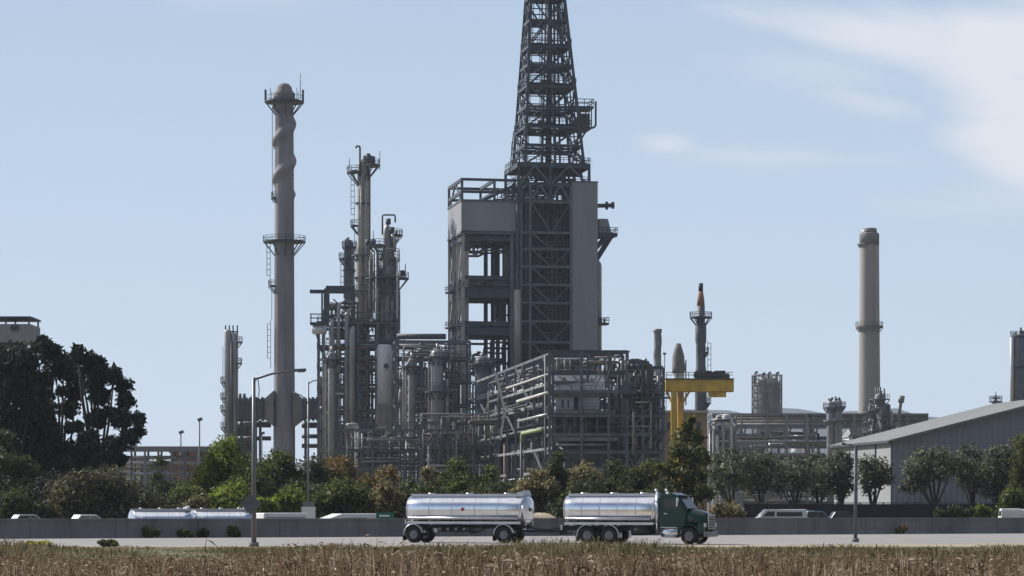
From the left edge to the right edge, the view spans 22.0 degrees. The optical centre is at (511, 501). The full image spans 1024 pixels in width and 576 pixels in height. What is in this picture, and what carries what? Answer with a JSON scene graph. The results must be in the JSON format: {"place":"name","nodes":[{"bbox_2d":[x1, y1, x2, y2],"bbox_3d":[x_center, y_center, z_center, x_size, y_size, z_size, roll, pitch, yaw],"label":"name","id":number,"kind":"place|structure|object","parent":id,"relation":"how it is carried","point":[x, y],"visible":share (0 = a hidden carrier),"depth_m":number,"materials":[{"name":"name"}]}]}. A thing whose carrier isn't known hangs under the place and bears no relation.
{"place":"outdoors","nodes":[
{"label":"outdoors","id":0,"kind":"place"},
{"bbox_2d":[0,316,40,474],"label":"storage tank","id":1,"kind":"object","parent":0,"point":[26,333],"depth_m":415.50,"materials":[{"name":"metal"}]},
{"bbox_2d":[220,325,242,441],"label":"twin column","id":2,"kind":"structure","parent":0,"point":[229,381],"depth_m":639.17,"materials":[{"name":"metal"}]},
{"bbox_2d":[8,408,938,502],"bbox_3d":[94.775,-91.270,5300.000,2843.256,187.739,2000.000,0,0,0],"label":"hills","id":3,"kind":"structure","parent":0,"point":[822,432],"depth_m":5097.34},
{"bbox_2d":[0,533,1023,545],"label":"road","id":4,"kind":"structure","parent":0,"point":[808,539],"depth_m":174.29,"materials":[{"name":"grey asphalt"}]},
{"bbox_2d":[403,490,560,542],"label":"tank trailer","id":5,"kind":"object","parent":4,"relation":"on","point":[426,512],"visible":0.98,"depth_m":163.76,"materials":[{"name":"metal"}]},
{"bbox_2d":[0,518,1023,538],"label":"median wall","id":6,"kind":"structure","parent":4,"relation":"on","point":[170,527],"depth_m":192.73,"materials":[{"name":"grey concrete"}]},
{"bbox_2d":[559,489,717,543],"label":"tank truck","id":7,"kind":"object","parent":4,"relation":"on","point":[673,515],"visible":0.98,"depth_m":159.74,"materials":[{"name":"metal"}]},
{"bbox_2d":[841,443,858,541],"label":"street lamp","id":8,"kind":"object","parent":4,"relation":"on","point":[855,539],"visible":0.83,"depth_m":167.92,"materials":[{"name":"metal"}]},
{"bbox_2d":[0,0,1023,462],"label":"sky","id":9,"kind":"structure","parent":0,"point":[744,150],"materials":[{"name":"blue"}]},
{"bbox_2d":[0,503,1023,566],"bbox_3d":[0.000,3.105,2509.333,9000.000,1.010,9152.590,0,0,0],"label":"ground","id":10,"kind":"structure","parent":0,"point":[189,549],"depth_m":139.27,"materials":[{"name":"brown plant"}]},
{"bbox_2d":[0,427,44,494],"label":"bush","id":11,"kind":"object","parent":10,"relation":"on","point":[22,469],"visible":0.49,"depth_m":239.77,"materials":[{"name":"green plant"}]},
{"bbox_2d":[0,482,59,518],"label":"bush","id":12,"kind":"object","parent":10,"relation":"on","point":[17,501],"visible":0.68,"depth_m":230.06,"materials":[{"name":"green plant"}]},
{"bbox_2d":[0,339,66,478],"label":"eucalyptus tree","id":13,"kind":"object","parent":10,"relation":"on","point":[23,385],"visible":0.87,"depth_m":250.62,"materials":[{"name":"green plant"}]},
{"bbox_2d":[25,467,75,514],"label":"bush","id":14,"kind":"object","parent":10,"relation":"on","point":[41,486],"visible":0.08,"depth_m":234.13,"materials":[{"name":"green plant"}]},
{"bbox_2d":[30,334,86,477],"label":"eucalyptus tree","id":15,"kind":"object","parent":10,"relation":"on","point":[60,365],"visible":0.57,"depth_m":255.46,"materials":[{"name":"green plant"}]},
{"bbox_2d":[41,462,150,518],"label":"bush","id":16,"kind":"object","parent":10,"relation":"on","point":[86,493],"visible":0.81,"depth_m":229.78,"materials":[{"name":"green plant"}]},
{"bbox_2d":[60,342,147,476],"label":"eucalyptus tree","id":17,"kind":"object","parent":10,"relation":"on","point":[94,374],"visible":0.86,"depth_m":249.29,"materials":[{"name":"green plant"}]},
{"bbox_2d":[101,479,176,517],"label":"bush","id":18,"kind":"object","parent":10,"relation":"on","point":[137,500],"visible":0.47,"depth_m":230.86,"materials":[{"name":"green plant"}]},
{"bbox_2d":[106,446,211,491],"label":"pipe rack","id":19,"kind":"object","parent":10,"relation":"on","point":[157,449],"visible":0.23,"depth_m":478.68,"materials":[{"name":"metal"}]},
{"bbox_2d":[145,454,185,500],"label":"tree","id":20,"kind":"object","parent":10,"relation":"on","point":[162,485],"visible":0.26,"depth_m":299.82,"materials":[{"name":"green plant"}]},
{"bbox_2d":[163,481,209,508],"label":"bush","id":21,"kind":"object","parent":10,"relation":"on","point":[186,491],"visible":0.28,"depth_m":233.35,"materials":[{"name":"green plant"}]},
{"bbox_2d":[181,493,218,510],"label":"bush","id":22,"kind":"object","parent":10,"relation":"on","point":[196,502],"visible":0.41,"depth_m":230.32,"materials":[{"name":"green plant"}]},
{"bbox_2d":[187,433,257,495],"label":"tree","id":23,"kind":"object","parent":10,"relation":"on","point":[223,461],"visible":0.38,"depth_m":244.79,"materials":[{"name":"green plant"}]},
{"bbox_2d":[207,477,251,508],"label":"bush","id":24,"kind":"object","parent":10,"relation":"on","point":[230,496],"visible":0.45,"depth_m":231.27,"materials":[{"name":"green plant"}]},
{"bbox_2d":[236,394,256,467],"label":"heater box","id":25,"kind":"object","parent":10,"relation":"on","point":[247,446],"visible":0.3,"depth_m":607.00,"materials":[{"name":"grey metal"}]},
{"bbox_2d":[220,467,275,498],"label":"bush","id":26,"kind":"object","parent":10,"relation":"on","point":[261,479],"visible":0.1,"depth_m":239.91,"materials":[{"name":"green plant"}]},
{"bbox_2d":[238,397,270,464],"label":"flue duct","id":27,"kind":"object","parent":10,"relation":"on","point":[245,408],"visible":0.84,"depth_m":599.70,"materials":[{"name":"metal"}]},
{"bbox_2d":[256,495,283,512],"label":"bush","id":28,"kind":"object","parent":10,"relation":"on","point":[267,505],"visible":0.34,"depth_m":229.04,"materials":[{"name":"green plant"}]},
{"bbox_2d":[256,445,304,495],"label":"bush","id":29,"kind":"object","parent":10,"relation":"on","point":[276,467],"visible":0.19,"depth_m":249.67,"materials":[{"name":"green plant"}]},
{"bbox_2d":[263,74,305,466],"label":"chimney","id":30,"kind":"object","parent":10,"relation":"on","point":[283,409],"visible":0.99,"depth_m":597.98,"materials":[{"name":"metal"}]},
{"bbox_2d":[268,482,316,517],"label":"bush","id":31,"kind":"object","parent":10,"relation":"on","point":[291,500],"visible":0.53,"depth_m":231.02,"materials":[{"name":"green plant"}]},
{"bbox_2d":[265,476,324,517],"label":"bush","id":32,"kind":"object","parent":10,"relation":"on","point":[303,484],"visible":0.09,"depth_m":240.56,"materials":[{"name":"green plant"}]},
{"bbox_2d":[293,379,320,506],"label":"street lamp","id":33,"kind":"object","parent":10,"relation":"on","point":[308,383],"visible":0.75,"depth_m":216.93,"materials":[{"name":"grey metal"}]},
{"bbox_2d":[302,397,316,469],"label":"flue duct","id":34,"kind":"object","parent":10,"relation":"on","point":[313,408],"visible":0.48,"depth_m":599.70,"materials":[{"name":"metal"}]},
{"bbox_2d":[287,452,341,485],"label":"bush","id":35,"kind":"object","parent":10,"relation":"on","point":[318,474],"visible":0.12,"depth_m":251.53,"materials":[{"name":"green plant"}]},
{"bbox_2d":[322,346,341,465],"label":"pressure vessel","id":36,"kind":"object","parent":10,"relation":"on","point":[330,360],"visible":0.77,"depth_m":551.34,"materials":[{"name":"metal"}]},
{"bbox_2d":[310,475,377,517],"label":"bush","id":37,"kind":"object","parent":10,"relation":"on","point":[341,495],"visible":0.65,"depth_m":232.68,"materials":[{"name":"green plant"}]},
{"bbox_2d":[323,454,367,485],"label":"bush","id":38,"kind":"object","parent":10,"relation":"on","point":[342,465],"visible":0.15,"depth_m":254.85,"materials":[{"name":"brown plant"}]},
{"bbox_2d":[339,237,356,309],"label":"distillation column","id":39,"kind":"structure","parent":10,"relation":"on","point":[347,259],"depth_m":588.94,"materials":[{"name":"metal"}]},
{"bbox_2d":[310,286,399,486],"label":"process structure","id":40,"kind":"object","parent":10,"relation":"on","point":[353,368],"visible":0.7,"depth_m":565.51,"materials":[{"name":"metal"}]},
{"bbox_2d":[310,313,326,351],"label":"overhead drum","id":41,"kind":"object","parent":40,"relation":"on","point":[319,327],"visible":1,"depth_m":562.13,"materials":[{"name":"metal"}]},
{"bbox_2d":[347,145,379,476],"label":"distillation column","id":42,"kind":"structure","parent":10,"relation":"on","point":[362,171],"depth_m":578.73,"materials":[{"name":"metal"}]},
{"bbox_2d":[355,464,413,491],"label":"bush","id":43,"kind":"object","parent":10,"relation":"on","point":[389,472],"visible":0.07,"depth_m":246.61,"materials":[{"name":"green plant"}]},
{"bbox_2d":[365,214,408,465],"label":"distillation column","id":44,"kind":"structure","parent":10,"relation":"on","point":[385,277],"depth_m":567.41,"materials":[{"name":"metal"}]},
{"bbox_2d":[368,474,407,517],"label":"bush","id":45,"kind":"object","parent":10,"relation":"on","point":[386,498],"visible":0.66,"depth_m":234.68,"materials":[{"name":"green plant"}]},
{"bbox_2d":[340,422,437,486],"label":"pipe manifold","id":46,"kind":"object","parent":10,"relation":"on","point":[402,460],"visible":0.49,"depth_m":505.65,"materials":[{"name":"metal"}]},
{"bbox_2d":[402,352,421,480],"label":"pressure vessel","id":47,"kind":"object","parent":10,"relation":"on","point":[410,366],"visible":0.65,"depth_m":539.32,"materials":[{"name":"metal"}]},
{"bbox_2d":[396,480,450,517],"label":"bush","id":48,"kind":"object","parent":10,"relation":"on","point":[411,491],"visible":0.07,"depth_m":235.13,"materials":[{"name":"green plant"}]},
{"bbox_2d":[420,464,440,490],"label":"bush","id":49,"kind":"object","parent":10,"relation":"on","point":[426,474],"visible":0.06,"depth_m":243.47,"materials":[{"name":"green plant"}]},
{"bbox_2d":[392,334,470,485],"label":"process structure","id":50,"kind":"object","parent":10,"relation":"on","point":[452,400],"visible":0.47,"depth_m":549.11,"materials":[{"name":"metal"}]},
{"bbox_2d":[425,343,449,473],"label":"pressure vessel","id":51,"kind":"object","parent":10,"relation":"on","point":[436,388],"visible":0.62,"depth_m":533.89,"materials":[{"name":"metal"}]},
{"bbox_2d":[431,455,476,489],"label":"bush","id":52,"kind":"object","parent":10,"relation":"on","point":[455,468],"visible":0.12,"depth_m":246.50,"materials":[{"name":"green plant"}]},
{"bbox_2d":[418,413,501,485],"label":"pipe manifold","id":53,"kind":"object","parent":10,"relation":"on","point":[473,445],"visible":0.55,"depth_m":500.52,"materials":[{"name":"metal"}]},
{"bbox_2d":[440,471,481,493],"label":"bush","id":54,"kind":"object","parent":10,"relation":"on","point":[460,486],"visible":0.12,"depth_m":239.88,"materials":[{"name":"green plant"}]},
{"bbox_2d":[468,350,496,479],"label":"pressure vessel","id":55,"kind":"object","parent":10,"relation":"on","point":[483,364],"visible":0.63,"depth_m":528.62,"materials":[{"name":"metal"}]},
{"bbox_2d":[468,464,506,489],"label":"bush","id":56,"kind":"object","parent":10,"relation":"on","point":[488,476],"visible":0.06,"depth_m":245.74,"materials":[{"name":"green plant"}]},
{"bbox_2d":[480,475,522,493],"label":"bush","id":57,"kind":"object","parent":10,"relation":"on","point":[510,483],"visible":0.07,"depth_m":240.68,"materials":[{"name":"green plant"}]},
{"bbox_2d":[0,534,1023,575],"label":"reeds","id":58,"kind":"object","parent":10,"relation":"on","point":[375,564],"visible":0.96,"depth_m":65.29,"materials":[{"name":"brown plant"}]},
{"bbox_2d":[507,467,562,512],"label":"bush","id":59,"kind":"object","parent":10,"relation":"on","point":[543,486],"visible":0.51,"depth_m":237.32,"materials":[{"name":"green plant"}]},
{"bbox_2d":[465,353,622,484],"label":"pipe rack","id":60,"kind":"object","parent":10,"relation":"on","point":[516,462],"visible":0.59,"depth_m":466.96,"materials":[{"name":"metal"}]},
{"bbox_2d":[543,450,571,495],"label":"conifer","id":61,"kind":"object","parent":10,"relation":"on","point":[557,470],"visible":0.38,"depth_m":241.11,"materials":[{"name":"green plant"}]},
{"bbox_2d":[537,478,600,517],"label":"bush","id":62,"kind":"object","parent":10,"relation":"on","point":[556,508],"visible":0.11,"depth_m":234.35,"materials":[{"name":"green plant"}]},
{"bbox_2d":[565,459,605,488],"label":"bush","id":63,"kind":"object","parent":10,"relation":"on","point":[582,471],"visible":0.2,"depth_m":245.48,"materials":[{"name":"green plant"}]},
{"bbox_2d":[558,447,614,476],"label":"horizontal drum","id":64,"kind":"object","parent":10,"relation":"on","point":[599,458],"visible":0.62,"depth_m":424.60,"materials":[{"name":"metal"}]},
{"bbox_2d":[578,473,624,492],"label":"bush","id":65,"kind":"object","parent":10,"relation":"on","point":[605,486],"visible":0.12,"depth_m":240.31,"materials":[{"name":"green plant"}]},
{"bbox_2d":[546,350,669,478],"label":"process structure","id":66,"kind":"object","parent":10,"relation":"on","point":[627,376],"visible":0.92,"depth_m":423.49,"materials":[{"name":"metal"}]},
{"bbox_2d":[554,375,617,446],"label":"equipment house","id":67,"kind":"structure","parent":66,"relation":"on","point":[571,399],"depth_m":424.39,"materials":[{"name":"metal"}]},
{"bbox_2d":[586,457,633,486],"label":"bush","id":68,"kind":"object","parent":10,"relation":"on","point":[617,470],"visible":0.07,"depth_m":243.64,"materials":[{"name":"green plant"}]},
{"bbox_2d":[613,468,653,492],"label":"bush","id":69,"kind":"object","parent":10,"relation":"on","point":[634,482],"visible":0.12,"depth_m":240.64,"materials":[{"name":"green plant"}]},
{"bbox_2d":[618,457,678,492],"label":"bush","id":70,"kind":"object","parent":10,"relation":"on","point":[650,471],"visible":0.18,"depth_m":241.41,"materials":[{"name":"green plant"}]},
{"bbox_2d":[653,329,665,472],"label":"vent stack","id":71,"kind":"object","parent":10,"relation":"on","point":[657,346],"visible":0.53,"depth_m":519.38,"materials":[{"name":"metal"}]},
{"bbox_2d":[672,343,685,409],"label":"vent stack","id":72,"kind":"object","parent":10,"relation":"on","point":[678,363],"visible":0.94,"depth_m":638.90,"materials":[{"name":"metal"}]},
{"bbox_2d":[649,413,716,508],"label":"conifer","id":73,"kind":"object","parent":10,"relation":"on","point":[694,458],"visible":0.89,"depth_m":247.41,"materials":[{"name":"green plant"}]},
{"bbox_2d":[665,371,734,487],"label":"gantry crane","id":74,"kind":"object","parent":10,"relation":"on","point":[717,384],"visible":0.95,"depth_m":478.70,"materials":[{"name":"metal"}]},
{"bbox_2d":[690,283,711,409],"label":"flare stack","id":75,"kind":"object","parent":10,"relation":"on","point":[702,402],"visible":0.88,"depth_m":619.05,"materials":[{"name":"metal"}]},
{"bbox_2d":[708,414,737,510],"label":"process structure","id":76,"kind":"object","parent":10,"relation":"on","point":[723,441],"visible":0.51,"depth_m":669.80,"materials":[{"name":"metal"}]},
{"bbox_2d":[702,446,752,503],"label":"olive tree","id":77,"kind":"object","parent":10,"relation":"on","point":[727,469],"visible":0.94,"depth_m":299.12,"materials":[{"name":"green plant"}]},
{"bbox_2d":[708,500,746,517],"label":"bush","id":78,"kind":"object","parent":10,"relation":"on","point":[727,509],"visible":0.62,"depth_m":239.24,"materials":[{"name":"green plant"}]},
{"bbox_2d":[738,448,779,503],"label":"olive tree","id":79,"kind":"object","parent":10,"relation":"on","point":[759,466],"visible":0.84,"depth_m":301.45,"materials":[{"name":"green plant"}]},
{"bbox_2d":[751,371,781,444],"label":"storage tank","id":80,"kind":"object","parent":10,"relation":"on","point":[766,391],"visible":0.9,"depth_m":816.40,"materials":[{"name":"metal"}]},
{"bbox_2d":[755,509,806,517],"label":"parked van","id":81,"kind":"object","parent":10,"relation":"on","point":[782,513],"visible":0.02,"depth_m":245.09,"materials":[{"name":"white paint"}]},
{"bbox_2d":[764,454,820,503],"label":"olive tree","id":82,"kind":"object","parent":10,"relation":"on","point":[797,474],"visible":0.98,"depth_m":299.43,"materials":[{"name":"green plant"}]},
{"bbox_2d":[801,450,835,503],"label":"olive tree","id":83,"kind":"object","parent":10,"relation":"on","point":[817,462],"visible":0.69,"depth_m":303.60,"materials":[{"name":"green plant"}]},
{"bbox_2d":[823,397,836,503],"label":"pressure vessel","id":84,"kind":"object","parent":10,"relation":"on","point":[829,411],"visible":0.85,"depth_m":689.14,"materials":[{"name":"metal"}]},
{"bbox_2d":[831,396,845,443],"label":"pressure vessel","id":85,"kind":"object","parent":10,"relation":"on","point":[840,421],"visible":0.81,"depth_m":689.00,"materials":[{"name":"metal"}]},
{"bbox_2d":[822,447,859,503],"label":"olive tree","id":86,"kind":"object","parent":10,"relation":"on","point":[841,466],"visible":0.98,"depth_m":300.90,"materials":[{"name":"green plant"}]},
{"bbox_2d":[855,228,882,435],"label":"chimney","id":87,"kind":"object","parent":10,"relation":"on","point":[868,326],"visible":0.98,"depth_m":757.47,"materials":[{"name":"white paint"}]},
{"bbox_2d":[863,400,878,435],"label":"pressure vessel","id":88,"kind":"object","parent":10,"relation":"on","point":[868,412],"visible":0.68,"depth_m":678.91,"materials":[{"name":"metal"}]},
{"bbox_2d":[743,502,999,517],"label":"dark fence","id":89,"kind":"object","parent":10,"relation":"on","point":[883,510],"visible":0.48,"depth_m":289.94,"materials":[{"name":"metal"}]},
{"bbox_2d":[853,452,895,503],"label":"olive tree","id":90,"kind":"object","parent":10,"relation":"on","point":[878,476],"visible":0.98,"depth_m":298.42,"materials":[{"name":"green plant"}]},
{"bbox_2d":[869,387,889,432],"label":"pressure vessel","id":91,"kind":"object","parent":10,"relation":"on","point":[880,399],"visible":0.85,"depth_m":678.36,"materials":[{"name":"metal"}]},
{"bbox_2d":[897,444,962,503],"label":"olive tree","id":92,"kind":"object","parent":10,"relation":"on","point":[939,465],"visible":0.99,"depth_m":295.27,"materials":[{"name":"green plant"}]},
{"bbox_2d":[932,503,975,517],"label":"bush","id":93,"kind":"object","parent":10,"relation":"on","point":[955,511],"visible":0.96,"depth_m":265.41,"materials":[{"name":"green plant"}]},
{"bbox_2d":[952,442,984,503],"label":"olive tree","id":94,"kind":"object","parent":10,"relation":"on","point":[968,459],"visible":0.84,"depth_m":297.48,"materials":[{"name":"green plant"}]},
{"bbox_2d":[973,443,1016,503],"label":"olive tree","id":95,"kind":"object","parent":10,"relation":"on","point":[997,467],"visible":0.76,"depth_m":294.86,"materials":[{"name":"green plant"}]},
{"bbox_2d":[991,486,1023,517],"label":"bush","id":96,"kind":"object","parent":10,"relation":"on","point":[1010,498],"visible":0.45,"depth_m":274.16,"materials":[{"name":"green plant"}]},
{"bbox_2d":[1002,429,1023,494],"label":"tree","id":97,"kind":"object","parent":10,"relation":"on","point":[1017,474],"visible":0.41,"depth_m":289.31,"materials":[{"name":"green plant"}]},
{"bbox_2d":[1010,327,1023,401],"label":"distillation column","id":98,"kind":"structure","parent":10,"relation":"on","point":[1016,367],"depth_m":638.12,"materials":[{"name":"metal"}]},
{"bbox_2d":[445,156,617,474],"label":"coker tower","id":99,"kind":"structure","parent":0,"point":[545,288],"depth_m":564.09,"materials":[{"name":"metal"}]},
{"bbox_2d":[509,0,596,177],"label":"derrick","id":100,"kind":"object","parent":99,"relation":"on","point":[549,70],"visible":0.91,"depth_m":568.38,"materials":[{"name":"metal"}]},
{"bbox_2d":[61,543,1023,546],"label":"shoulder","id":101,"kind":"object","parent":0,"point":[934,545],"visible":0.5,"depth_m":154.80},
{"bbox_2d":[249,368,305,546],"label":"street lamp","id":102,"kind":"object","parent":101,"relation":"on","point":[253,543],"visible":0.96,"depth_m":151.40,"materials":[{"name":"grey metal"}]},
{"bbox_2d":[665,410,708,511],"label":"plant building","id":103,"kind":"structure","parent":0,"point":[701,420],"depth_m":554.00,"materials":[{"name":"metal"}]},
{"bbox_2d":[711,413,928,510],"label":"pipe bridge","id":104,"kind":"structure","parent":0,"point":[807,423],"depth_m":698.74,"materials":[{"name":"silver metal"}]},
{"bbox_2d":[829,400,1023,503],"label":"warehouse","id":105,"kind":"structure","parent":0,"point":[987,426],"depth_m":351.44,"materials":[{"name":"metal"}]},
{"label":"far road","id":106,"kind":"structure","parent":0,"visible":0},
{"bbox_2d":[128,506,191,517],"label":"tank trailer","id":107,"kind":"object","parent":106,"relation":"on","point":[184,512],"visible":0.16,"depth_m":195.00,"materials":[{"name":"metal"}]},
{"bbox_2d":[191,508,250,517],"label":"tank trailer","id":108,"kind":"object","parent":106,"relation":"on","point":[220,513],"visible":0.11,"depth_m":196.94,"materials":[{"name":"metal"}]},
{"bbox_2d":[256,513,307,517],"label":"box trailer","id":109,"kind":"object","parent":106,"relation":"on","point":[281,515],"visible":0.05,"depth_m":199.15,"materials":[{"name":"white paint"}]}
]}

